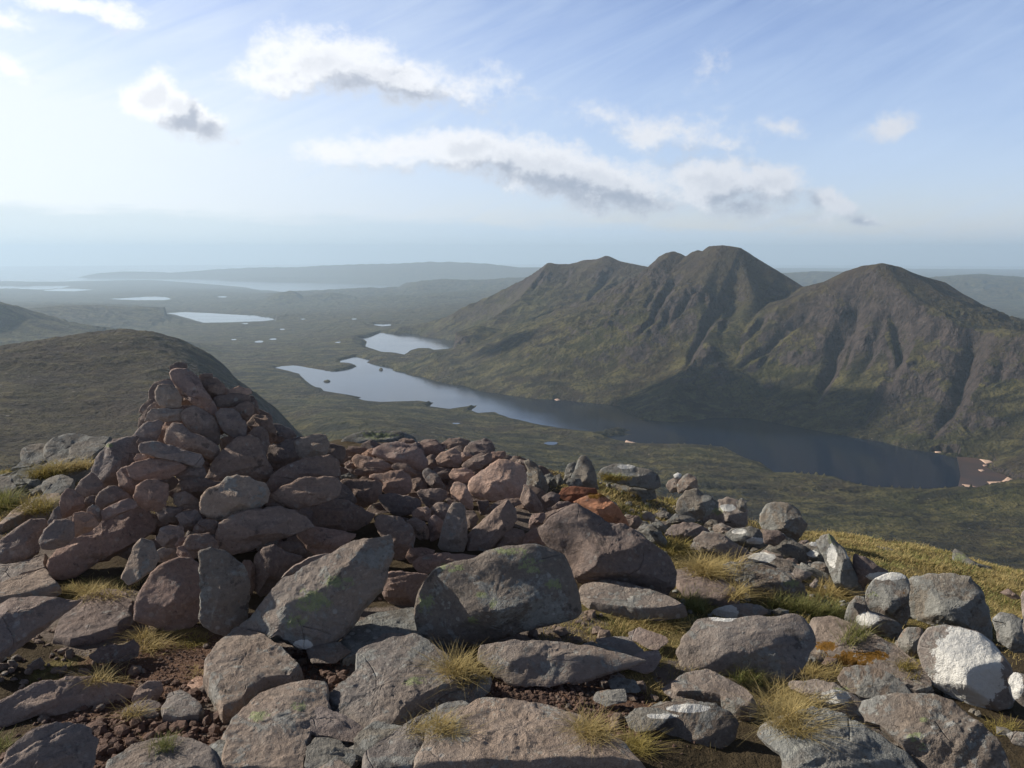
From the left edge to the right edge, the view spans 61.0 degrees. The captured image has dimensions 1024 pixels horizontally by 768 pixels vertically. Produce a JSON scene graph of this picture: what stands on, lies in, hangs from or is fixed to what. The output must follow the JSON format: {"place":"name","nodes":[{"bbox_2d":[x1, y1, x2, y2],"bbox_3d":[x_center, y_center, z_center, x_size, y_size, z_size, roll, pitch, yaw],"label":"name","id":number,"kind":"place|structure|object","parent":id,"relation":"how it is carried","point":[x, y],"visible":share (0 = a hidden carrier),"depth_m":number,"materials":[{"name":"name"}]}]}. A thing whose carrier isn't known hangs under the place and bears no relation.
{"place":"outdoors","nodes":[
{"label":"outdoors","id":0,"kind":"place"},
{"bbox_2d":[0,329,429,470],"bbox_3d":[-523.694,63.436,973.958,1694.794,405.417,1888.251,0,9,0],"label":"hillside","id":1,"kind":"structure","parent":0,"point":[96,384],"depth_m":1021.72,"materials":[{"name":"green plant"}]},
{"bbox_2d":[168,312,274,322],"bbox_3d":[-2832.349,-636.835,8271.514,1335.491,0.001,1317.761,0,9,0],"label":"loch water","id":2,"kind":"structure","parent":0,"point":[208,317],"depth_m":8211.70,"materials":[{"name":"white liquid"}]},
{"bbox_2d":[361,333,454,353],"bbox_3d":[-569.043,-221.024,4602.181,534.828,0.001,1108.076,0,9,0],"label":"loch water","id":3,"kind":"structure","parent":0,"point":[403,343],"depth_m":4588.03,"materials":[{"name":"blue liquid"}]},
{"bbox_2d":[0,263,1023,570],"bbox_3d":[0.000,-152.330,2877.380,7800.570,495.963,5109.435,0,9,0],"label":"moorland","id":4,"kind":"structure","parent":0,"point":[512,341],"depth_m":2360.57,"materials":[{"name":"green plant"}]},
{"bbox_2d":[0,262,1023,341],"bbox_3d":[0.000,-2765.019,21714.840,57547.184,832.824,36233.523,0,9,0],"label":"distant hills","id":5,"kind":"structure","parent":0,"point":[415,293],"depth_m":11473.42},
{"bbox_2d":[0,439,1023,767],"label":"ground","id":6,"kind":"structure","parent":0,"point":[746,753],"depth_m":3.63,"materials":[{"name":"soil"}]},
{"bbox_2d":[2,466,44,482],"bbox_3d":[-3.212,0.629,5.678,0.206,0.122,0.436,6,10,33],"label":"bedrock layer","id":7,"kind":"object","parent":6,"relation":"on","point":[15,477],"visible":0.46,"depth_m":5.69,"materials":[{"name":"stone"}]},
{"bbox_2d":[5,456,90,480],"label":"grass tuft","id":8,"kind":"object","parent":7,"relation":"on","point":[43,473],"visible":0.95,"depth_m":5.71,"materials":[{"name":"green plant"}]},
{"bbox_2d":[0,554,47,582],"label":"rock slab","id":9,"kind":"object","parent":6,"relation":"on","point":[30,565],"visible":0.48,"depth_m":4.25,"materials":[{"name":"stone"}]},
{"bbox_2d":[0,518,47,563],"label":"boulder","id":10,"kind":"object","parent":6,"relation":"on","point":[19,543],"visible":0.88,"depth_m":4.42,"materials":[{"name":"stone"}]},
{"bbox_2d":[0,493,60,532],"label":"rock slab","id":11,"kind":"object","parent":6,"relation":"on","point":[14,519],"visible":0.56,"depth_m":5.01,"materials":[{"name":"stone"}]},
{"bbox_2d":[0,488,59,516],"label":"grass tuft","id":12,"kind":"object","parent":11,"relation":"on","point":[34,504],"visible":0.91,"depth_m":5.06,"materials":[{"name":"plant"}]},
{"bbox_2d":[0,568,61,602],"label":"rock slab","id":13,"kind":"object","parent":6,"relation":"on","point":[42,582],"visible":0.75,"depth_m":4.04,"materials":[{"name":"stone"}]},
{"bbox_2d":[17,443,44,466],"bbox_3d":[-3.599,0.549,6.574,0.277,0.153,0.377,5,10,28],"label":"bedrock layer","id":14,"kind":"object","parent":6,"relation":"on","point":[29,454],"visible":0.49,"depth_m":6.53,"materials":[{"name":"stone"}]},
{"bbox_2d":[0,596,81,660],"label":"rock slab","id":15,"kind":"object","parent":6,"relation":"on","point":[24,620],"visible":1,"depth_m":3.49,"materials":[{"name":"stone"}]},
{"bbox_2d":[0,446,90,502],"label":"bedrock outcrop","id":16,"kind":"object","parent":6,"relation":"on","point":[34,486],"visible":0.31,"depth_m":5.58,"materials":[{"name":"stone"}]},
{"bbox_2d":[0,722,98,767],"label":"boulder","id":17,"kind":"object","parent":6,"relation":"on","point":[62,745],"visible":1,"depth_m":2.54,"materials":[{"name":"stone"}]},
{"bbox_2d":[42,474,74,495],"bbox_3d":[-2.857,0.661,5.480,0.190,0.130,0.286,-4,10,-26],"label":"bedrock layer","id":18,"kind":"object","parent":6,"relation":"on","point":[60,483],"visible":0.69,"depth_m":5.48,"materials":[{"name":"stone"}]},
{"bbox_2d":[0,676,136,727],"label":"rock slab","id":19,"kind":"object","parent":6,"relation":"on","point":[65,694],"visible":0.91,"depth_m":3.16,"materials":[{"name":"stone"}]},
{"bbox_2d":[33,433,112,466],"bbox_3d":[-3.388,0.503,6.577,0.356,0.193,0.683,5,10,31],"label":"bedrock layer","id":20,"kind":"object","parent":6,"relation":"on","point":[57,447],"visible":0.5,"depth_m":6.60,"materials":[{"name":"stone"}]},
{"bbox_2d":[67,441,105,460],"bbox_3d":[-3.176,0.518,6.454,0.251,0.135,0.334,0,9,0],"label":"bedrock layer","id":21,"kind":"object","parent":6,"relation":"on","point":[81,449],"visible":0.68,"depth_m":6.46,"materials":[{"name":"stone"}]},
{"bbox_2d":[53,588,134,646],"bbox_3d":[-1.832,1.036,3.862,0.316,0.111,0.450,0,9,0],"label":"rock slab","id":22,"kind":"object","parent":6,"relation":"on","point":[93,621],"visible":0.91,"depth_m":3.79,"materials":[{"name":"stone"}]},
{"bbox_2d":[55,578,136,605],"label":"grass tuft","id":23,"kind":"object","parent":6,"relation":"on","point":[90,590],"visible":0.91,"depth_m":4.02,"materials":[{"name":"plant"}]},
{"bbox_2d":[46,506,155,579],"bbox_3d":[-2.092,0.793,4.444,0.521,0.321,0.205,-4,10,-27],"label":"long slab","id":24,"kind":"object","parent":6,"relation":"on","point":[105,540],"depth_m":4.37,"materials":[{"name":"stone"}]},
{"bbox_2d":[89,639,139,663],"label":"stone","id":25,"kind":"object","parent":6,"relation":"on","point":[110,653],"visible":0.98,"depth_m":3.53,"materials":[{"name":"stone"}]},
{"bbox_2d":[121,538,159,585],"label":"stone","id":26,"kind":"object","parent":6,"relation":"on","point":[143,560],"visible":1,"depth_m":3.64,"materials":[{"name":"stone"}]},
{"bbox_2d":[132,680,163,703],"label":"stone","id":27,"kind":"object","parent":6,"relation":"on","point":[154,689],"visible":0.87,"depth_m":3.22,"materials":[{"name":"stone"}]},
{"bbox_2d":[114,624,189,661],"bbox_3d":[-1.548,1.082,3.679,0.376,0.075,0.486,-7,11,-40],"label":"grass tuft","id":28,"kind":"object","parent":6,"relation":"on","point":[155,643],"visible":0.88,"depth_m":3.70,"materials":[{"name":"plant"}]},
{"bbox_2d":[105,735,220,767],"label":"rock slab","id":29,"kind":"object","parent":6,"relation":"on","point":[189,753],"visible":0.98,"depth_m":2.74,"materials":[{"name":"stone"}]},
{"bbox_2d":[133,556,200,630],"bbox_3d":[-1.512,0.937,3.847,0.270,0.314,0.186,0,9,0],"label":"boulder","id":30,"kind":"object","parent":6,"relation":"on","point":[167,598],"visible":0.91,"depth_m":3.80,"materials":[{"name":"stone"}]},
{"bbox_2d":[0,646,351,767],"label":"loose stones","id":31,"kind":"object","parent":6,"relation":"on","point":[98,727],"visible":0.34,"depth_m":3.04,"materials":[{"name":"stone"}]},
{"bbox_2d":[161,690,203,722],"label":"rock slab","id":32,"kind":"object","parent":6,"relation":"on","point":[184,705],"visible":0.9,"depth_m":3.10,"materials":[{"name":"stone"}]},
{"bbox_2d":[39,362,356,596],"bbox_3d":[-1.657,0.506,4.640,1.528,1.165,1.531,0,9,0],"label":"summit cairn","id":33,"kind":"object","parent":6,"relation":"on","point":[251,488],"visible":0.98,"depth_m":4.52,"materials":[{"name":"stone"}]},
{"bbox_2d":[198,547,250,635],"bbox_3d":[-1.221,0.890,3.691,0.203,0.402,0.150,0,9,0],"label":"boulder","id":34,"kind":"object","parent":6,"relation":"on","point":[224,586],"visible":0.98,"depth_m":3.66,"materials":[{"name":"stone"}]},
{"bbox_2d":[203,627,303,723],"bbox_3d":[-1.062,1.138,3.367,0.475,0.212,0.385,8,12,41],"label":"rock slab","id":35,"kind":"object","parent":6,"relation":"on","point":[243,667],"visible":0.87,"depth_m":3.29,"materials":[{"name":"stone"}]},
{"bbox_2d":[221,679,330,767],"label":"rock slab","id":36,"kind":"object","parent":6,"relation":"on","point":[267,729],"visible":0.91,"depth_m":2.90,"materials":[{"name":"stone"}]},
{"bbox_2d":[0,597,658,727],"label":"loose stones","id":37,"kind":"object","parent":6,"relation":"on","point":[11,665],"visible":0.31,"depth_m":3.45,"materials":[{"name":"stone"}]},
{"bbox_2d":[209,633,475,767],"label":"bedrock pavement","id":38,"kind":"structure","parent":6,"relation":"on","point":[331,730],"depth_m":2.92,"materials":[{"name":"stone"}]},
{"bbox_2d":[239,534,394,651],"bbox_3d":[-0.819,0.886,3.646,0.652,0.434,0.281,-1,9,-7],"label":"tilted slab","id":39,"kind":"object","parent":38,"relation":"on","point":[329,597],"depth_m":3.59,"materials":[{"name":"stone"}]},
{"bbox_2d":[0,613,751,767],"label":"gravel","id":40,"kind":"structure","parent":6,"relation":"on","point":[203,657],"depth_m":3.40,"materials":[{"name":"gravel"}]},
{"bbox_2d":[341,431,416,442],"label":"outcrop","id":41,"kind":"object","parent":6,"relation":"on","point":[378,436],"visible":0.5,"depth_m":8.08,"materials":[{"name":"stone"}]},
{"bbox_2d":[339,607,424,666],"bbox_3d":[-0.568,1.083,3.721,0.446,0.106,0.304,-5,10,-28],"label":"rock slab","id":42,"kind":"object","parent":6,"relation":"on","point":[369,629],"visible":0.6,"depth_m":3.71,"materials":[{"name":"stone"}]},
{"bbox_2d":[329,633,464,767],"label":"rock slab","id":43,"kind":"object","parent":6,"relation":"on","point":[383,682],"visible":0.73,"depth_m":3.18,"materials":[{"name":"stone"}]},
{"bbox_2d":[403,635,510,698],"bbox_3d":[-0.222,1.068,3.301,0.483,0.136,0.553,0,9,0],"label":"grass tuft","id":44,"kind":"object","parent":43,"relation":"on","point":[462,665],"visible":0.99,"depth_m":3.28,"materials":[{"name":"plant"}]},
{"bbox_2d":[382,570,427,605],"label":"boulder","id":45,"kind":"object","parent":6,"relation":"on","point":[401,587],"visible":0.69,"depth_m":4.08,"materials":[{"name":"stone"}]},
{"bbox_2d":[362,700,468,767],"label":"rock slab","id":46,"kind":"object","parent":6,"relation":"on","point":[392,752],"visible":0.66,"depth_m":2.79,"materials":[{"name":"stone"}]},
{"bbox_2d":[389,701,485,743],"bbox_3d":[-0.242,1.117,2.838,0.400,0.067,0.292,0,9,0],"label":"grass tuft","id":47,"kind":"object","parent":46,"relation":"on","point":[445,722],"visible":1,"depth_m":2.84,"materials":[{"name":"plant"}]},
{"bbox_2d":[297,437,571,573],"bbox_3d":[-0.562,0.751,5.522,1.880,0.611,2.231,0,9,0],"label":"stone heap","id":48,"kind":"object","parent":6,"relation":"on","point":[404,475],"visible":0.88,"depth_m":5.28,"materials":[{"name":"stone"}]},
{"bbox_2d":[414,543,581,647],"bbox_3d":[-0.056,0.922,3.733,0.670,0.454,0.369,3,9,21],"label":"boulder","id":49,"kind":"object","parent":6,"relation":"on","point":[489,596],"visible":0.98,"depth_m":3.67,"materials":[{"name":"stone"}]},
{"bbox_2d":[413,697,644,767],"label":"rock slab","id":50,"kind":"object","parent":6,"relation":"on","point":[510,739],"visible":0.94,"depth_m":2.77,"materials":[{"name":"stone"}]},
{"bbox_2d":[529,698,641,759],"bbox_3d":[0.249,1.114,2.781,0.386,0.078,0.446,-4,10,-25],"label":"grass tuft","id":51,"kind":"object","parent":50,"relation":"on","point":[594,729],"visible":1,"depth_m":2.83,"materials":[{"name":"plant"}]},
{"bbox_2d":[463,652,643,736],"bbox_3d":[0.006,1.186,3.295,0.935,0.082,0.950,0,9,0],"label":"gravel heap","id":52,"kind":"object","parent":6,"relation":"on","point":[528,696],"visible":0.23,"depth_m":3.33,"materials":[{"name":"gravel"}]},
{"bbox_2d":[477,639,646,687],"bbox_3d":[0.197,1.097,3.433,0.670,0.141,0.151,0,9,0],"label":"rock slab","id":53,"kind":"object","parent":52,"relation":"on","point":[546,663],"visible":0.95,"depth_m":3.41,"materials":[{"name":"stone"}]},
{"bbox_2d":[559,486,597,502],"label":"stone","id":54,"kind":"object","parent":6,"relation":"on","point":[571,494],"visible":0.82,"depth_m":5.39,"materials":[{"name":"stone"}]},
{"bbox_2d":[571,455,598,489],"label":"boulder","id":55,"kind":"object","parent":6,"relation":"on","point":[584,472],"visible":0.83,"depth_m":5.71,"materials":[{"name":"stone"}]},
{"bbox_2d":[574,493,629,526],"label":"boulder","id":56,"kind":"object","parent":6,"relation":"on","point":[605,508],"visible":0.78,"depth_m":5.11,"materials":[{"name":"stone"}]},
{"bbox_2d":[538,503,676,595],"bbox_3d":[0.490,0.860,4.502,0.712,0.459,0.330,0,9,0],"label":"boulder","id":57,"kind":"object","parent":6,"relation":"on","point":[591,546],"visible":0.86,"depth_m":4.42,"materials":[{"name":"stone"}]},
{"bbox_2d":[598,464,660,489],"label":"boulder","id":58,"kind":"object","parent":6,"relation":"on","point":[647,479],"visible":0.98,"depth_m":6.49,"materials":[{"name":"stone"}]},
{"bbox_2d":[579,579,686,620],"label":"rock slab","id":59,"kind":"object","parent":6,"relation":"on","point":[623,599],"visible":0.94,"depth_m":4.19,"materials":[{"name":"stone"}]},
{"bbox_2d":[582,627,687,731],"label":"bedrock pavement","id":60,"kind":"structure","parent":6,"relation":"on","point":[620,687],"depth_m":3.42,"materials":[{"name":"stone"}]},
{"bbox_2d":[614,719,684,762],"bbox_3d":[0.424,1.218,2.975,0.337,0.066,0.323,0,9,0],"label":"grass tuft","id":61,"kind":"object","parent":6,"relation":"on","point":[641,745],"visible":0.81,"depth_m":2.97,"materials":[{"name":"green plant"}]},
{"bbox_2d":[624,699,738,747],"bbox_3d":[0.593,1.281,3.118,0.437,0.253,0.195,0,9,0],"label":"boulder","id":62,"kind":"object","parent":6,"relation":"on","point":[701,723],"visible":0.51,"depth_m":3.10,"materials":[{"name":"stone"}]},
{"bbox_2d":[665,522,709,542],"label":"stone","id":63,"kind":"object","parent":6,"relation":"on","point":[687,530],"visible":0.74,"depth_m":5.66,"materials":[{"name":"stone"}]},
{"bbox_2d":[675,488,718,520],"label":"boulder","id":64,"kind":"object","parent":6,"relation":"on","point":[696,504],"visible":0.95,"depth_m":6.03,"materials":[{"name":"stone"}]},
{"bbox_2d":[673,582,726,614],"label":"grass tuft","id":65,"kind":"object","parent":6,"relation":"on","point":[692,602],"visible":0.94,"depth_m":4.44,"materials":[{"name":"green plant"}]},
{"bbox_2d":[676,567,739,606],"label":"rock slab","id":66,"kind":"object","parent":6,"relation":"on","point":[683,578],"visible":0.64,"depth_m":4.61,"materials":[{"name":"stone"}]},
{"bbox_2d":[660,544,759,581],"bbox_3d":[1.051,0.996,4.814,0.647,0.113,0.641,0,9,0],"label":"grass tuft","id":67,"kind":"object","parent":66,"relation":"on","point":[710,573],"visible":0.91,"depth_m":4.79,"materials":[{"name":"plant"}]},
{"bbox_2d":[668,669,756,720],"bbox_3d":[0.781,1.212,3.389,0.340,0.139,0.186,3,9,20],"label":"rock slab","id":68,"kind":"object","parent":6,"relation":"on","point":[691,685],"visible":0.76,"depth_m":3.34,"materials":[{"name":"stone"}]},
{"bbox_2d":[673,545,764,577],"bbox_3d":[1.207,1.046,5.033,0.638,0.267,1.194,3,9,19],"label":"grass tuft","id":69,"kind":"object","parent":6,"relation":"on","point":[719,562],"visible":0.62,"depth_m":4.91,"materials":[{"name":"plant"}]},
{"bbox_2d":[690,531,749,560],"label":"boulder","id":70,"kind":"object","parent":6,"relation":"on","point":[715,541],"visible":0.75,"depth_m":5.36,"materials":[{"name":"stone"}]},
{"bbox_2d":[699,497,747,527],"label":"boulder","id":71,"kind":"object","parent":6,"relation":"on","point":[728,513],"visible":0.56,"depth_m":6.36,"materials":[{"name":"stone"}]},
{"bbox_2d":[635,511,829,589],"bbox_3d":[1.486,1.058,5.819,1.425,0.449,1.362,0,9,0],"label":"rock jumble","id":72,"kind":"object","parent":6,"relation":"on","point":[720,528],"visible":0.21,"depth_m":5.80,"materials":[{"name":"stone"}]},
{"bbox_2d":[711,603,768,617],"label":"stone","id":73,"kind":"object","parent":6,"relation":"on","point":[741,610],"visible":0.66,"depth_m":4.36,"materials":[{"name":"stone"}]},
{"bbox_2d":[702,571,781,606],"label":"grass tuft","id":74,"kind":"object","parent":6,"relation":"on","point":[739,593],"visible":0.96,"depth_m":4.57,"materials":[{"name":"plant"}]},
{"bbox_2d":[676,613,815,684],"bbox_3d":[1.002,1.127,3.723,0.596,0.234,0.234,0,9,0],"label":"boulder","id":75,"kind":"object","parent":6,"relation":"on","point":[784,645],"visible":0.88,"depth_m":3.69,"materials":[{"name":"stone"}]},
{"bbox_2d":[725,526,766,551],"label":"boulder","id":76,"kind":"object","parent":6,"relation":"on","point":[750,537],"visible":0.9,"depth_m":6.05,"materials":[{"name":"stone"}]},
{"bbox_2d":[724,665,783,692],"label":"grass tuft","id":77,"kind":"object","parent":6,"relation":"on","point":[740,679],"visible":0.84,"depth_m":3.61,"materials":[{"name":"green plant"}]},
{"bbox_2d":[722,560,807,601],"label":"boulder","id":78,"kind":"object","parent":6,"relation":"on","point":[776,578],"visible":0.73,"depth_m":4.86,"materials":[{"name":"stone"}]},
{"bbox_2d":[759,502,807,541],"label":"boulder","id":79,"kind":"object","parent":6,"relation":"on","point":[787,520],"visible":0.88,"depth_m":6.47,"materials":[{"name":"stone"}]},
{"bbox_2d":[760,533,808,563],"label":"boulder","id":80,"kind":"object","parent":6,"relation":"on","point":[787,547],"visible":0.62,"depth_m":5.64,"materials":[{"name":"stone"}]},
{"bbox_2d":[744,553,831,583],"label":"boulder","id":81,"kind":"object","parent":6,"relation":"on","point":[771,561],"visible":0.67,"depth_m":5.33,"materials":[{"name":"stone"}]},
{"bbox_2d":[572,482,1013,736],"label":"loose stones","id":82,"kind":"object","parent":6,"relation":"on","point":[778,611],"visible":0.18,"depth_m":4.89,"materials":[{"name":"stone"}]},
{"bbox_2d":[741,585,846,620],"bbox_3d":[1.563,1.195,4.667,0.677,0.171,0.486,-2,9,-15],"label":"grass tuft","id":83,"kind":"object","parent":6,"relation":"on","point":[800,606],"visible":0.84,"depth_m":4.70,"materials":[{"name":"green plant"}]},
{"bbox_2d":[703,665,890,756],"bbox_3d":[1.097,1.175,3.227,0.858,0.320,1.045,0,9,0],"label":"grass tuft","id":84,"kind":"object","parent":6,"relation":"on","point":[782,714],"visible":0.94,"depth_m":3.00,"materials":[{"name":"plant"}]},
{"bbox_2d":[799,653,843,681],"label":"grass tuft","id":85,"kind":"object","parent":6,"relation":"on","point":[819,669],"visible":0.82,"depth_m":3.82,"materials":[{"name":"plant"}]},
{"bbox_2d":[788,679,861,718],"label":"boulder","id":86,"kind":"object","parent":6,"relation":"on","point":[850,712],"visible":0.82,"depth_m":3.44,"materials":[{"name":"stone"}]},
{"bbox_2d":[803,565,866,605],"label":"grass tuft","id":87,"kind":"object","parent":6,"relation":"on","point":[835,591],"visible":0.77,"depth_m":5.08,"materials":[{"name":"plant"}]},
{"bbox_2d":[757,706,918,767],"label":"boulder","id":88,"kind":"object","parent":6,"relation":"on","point":[867,747],"visible":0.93,"depth_m":2.85,"materials":[{"name":"stone"}]},
{"bbox_2d":[816,533,864,598],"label":"boulder","id":89,"kind":"object","parent":6,"relation":"on","point":[838,562],"visible":0.94,"depth_m":5.08,"materials":[{"name":"stone"}]},
{"bbox_2d":[809,616,931,692],"bbox_3d":[1.629,1.229,3.991,0.601,0.169,0.262,7,11,40],"label":"rock slab","id":90,"kind":"object","parent":6,"relation":"on","point":[871,651],"visible":0.64,"depth_m":3.96,"materials":[{"name":"stone"}]},
{"bbox_2d":[829,609,883,649],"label":"grass tuft","id":91,"kind":"object","parent":90,"relation":"on","point":[863,635],"visible":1,"depth_m":4.02,"materials":[{"name":"green plant"}]},
{"bbox_2d":[853,554,888,590],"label":"boulder","id":92,"kind":"object","parent":6,"relation":"on","point":[867,570],"visible":0.92,"depth_m":5.06,"materials":[{"name":"stone"}]},
{"bbox_2d":[844,596,902,639],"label":"boulder","id":93,"kind":"object","parent":6,"relation":"on","point":[891,628],"visible":0.71,"depth_m":4.53,"materials":[{"name":"stone"}]},
{"bbox_2d":[837,665,911,698],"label":"rock slab","id":94,"kind":"object","parent":6,"relation":"on","point":[870,681],"visible":0.89,"depth_m":3.53,"materials":[{"name":"stone"}]},
{"bbox_2d":[865,572,910,626],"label":"boulder","id":95,"kind":"object","parent":6,"relation":"on","point":[887,594],"visible":0.84,"depth_m":4.70,"materials":[{"name":"stone"}]},
{"bbox_2d":[896,627,923,656],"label":"stone","id":96,"kind":"object","parent":6,"relation":"on","point":[908,640],"visible":0.72,"depth_m":4.28,"materials":[{"name":"stone"}]},
{"bbox_2d":[859,692,1010,767],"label":"boulder","id":97,"kind":"object","parent":6,"relation":"on","point":[929,730],"visible":0.95,"depth_m":2.83,"materials":[{"name":"stone"}]},
{"bbox_2d":[909,573,992,639],"bbox_3d":[2.415,1.230,4.812,0.281,0.353,0.401,-4,10,-25],"label":"boulder","id":98,"kind":"object","parent":6,"relation":"on","point":[953,599],"visible":0.75,"depth_m":4.76,"materials":[{"name":"stone"}]},
{"bbox_2d":[917,624,1014,711],"bbox_3d":[1.965,1.245,3.772,0.346,0.350,0.267,0,9,0],"label":"boulder","id":99,"kind":"object","parent":6,"relation":"on","point":[970,666],"visible":0.94,"depth_m":3.71,"materials":[{"name":"stone"}]},
{"bbox_2d":[992,612,1023,652],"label":"boulder","id":100,"kind":"object","parent":6,"relation":"on","point":[1008,627],"visible":0.98,"depth_m":4.14,"materials":[{"name":"stone"}]},
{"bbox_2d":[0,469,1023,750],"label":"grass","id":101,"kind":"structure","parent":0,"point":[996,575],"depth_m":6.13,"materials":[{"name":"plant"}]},
{"bbox_2d":[0,264,1023,291],"bbox_3d":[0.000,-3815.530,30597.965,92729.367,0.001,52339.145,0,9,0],"label":"sea","id":102,"kind":"structure","parent":0,"point":[43,273],"depth_m":36549.87,"materials":[{"name":"blue liquid"}]},
{"bbox_2d":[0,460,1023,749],"bbox_3d":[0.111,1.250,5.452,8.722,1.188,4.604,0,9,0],"label":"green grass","id":103,"kind":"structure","parent":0,"point":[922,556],"depth_m":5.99,"materials":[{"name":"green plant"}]},
{"bbox_2d":[0,0,1023,265],"label":"sky","id":104,"kind":"structure","parent":0,"point":[133,132],"materials":[{"name":"blue"}]},
{"bbox_2d":[276,357,959,488],"bbox_3d":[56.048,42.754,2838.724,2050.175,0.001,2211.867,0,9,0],"label":"loch water","id":105,"kind":"structure","parent":0,"point":[775,447],"depth_m":2310.95,"materials":[{"name":"blue liquid"}]},
{"bbox_2d":[569,245,1023,489],"bbox_3d":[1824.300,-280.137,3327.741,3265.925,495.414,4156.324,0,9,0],"label":"mountain ridge","id":106,"kind":"structure","parent":0,"point":[695,335],"depth_m":2627.70,"materials":[{"name":"green plant"}]},
{"bbox_2d":[957,457,1006,486],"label":"sandy shallows","id":107,"kind":"structure","parent":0,"point":[970,472],"depth_m":1863.02,"materials":[{"name":"liquid"}]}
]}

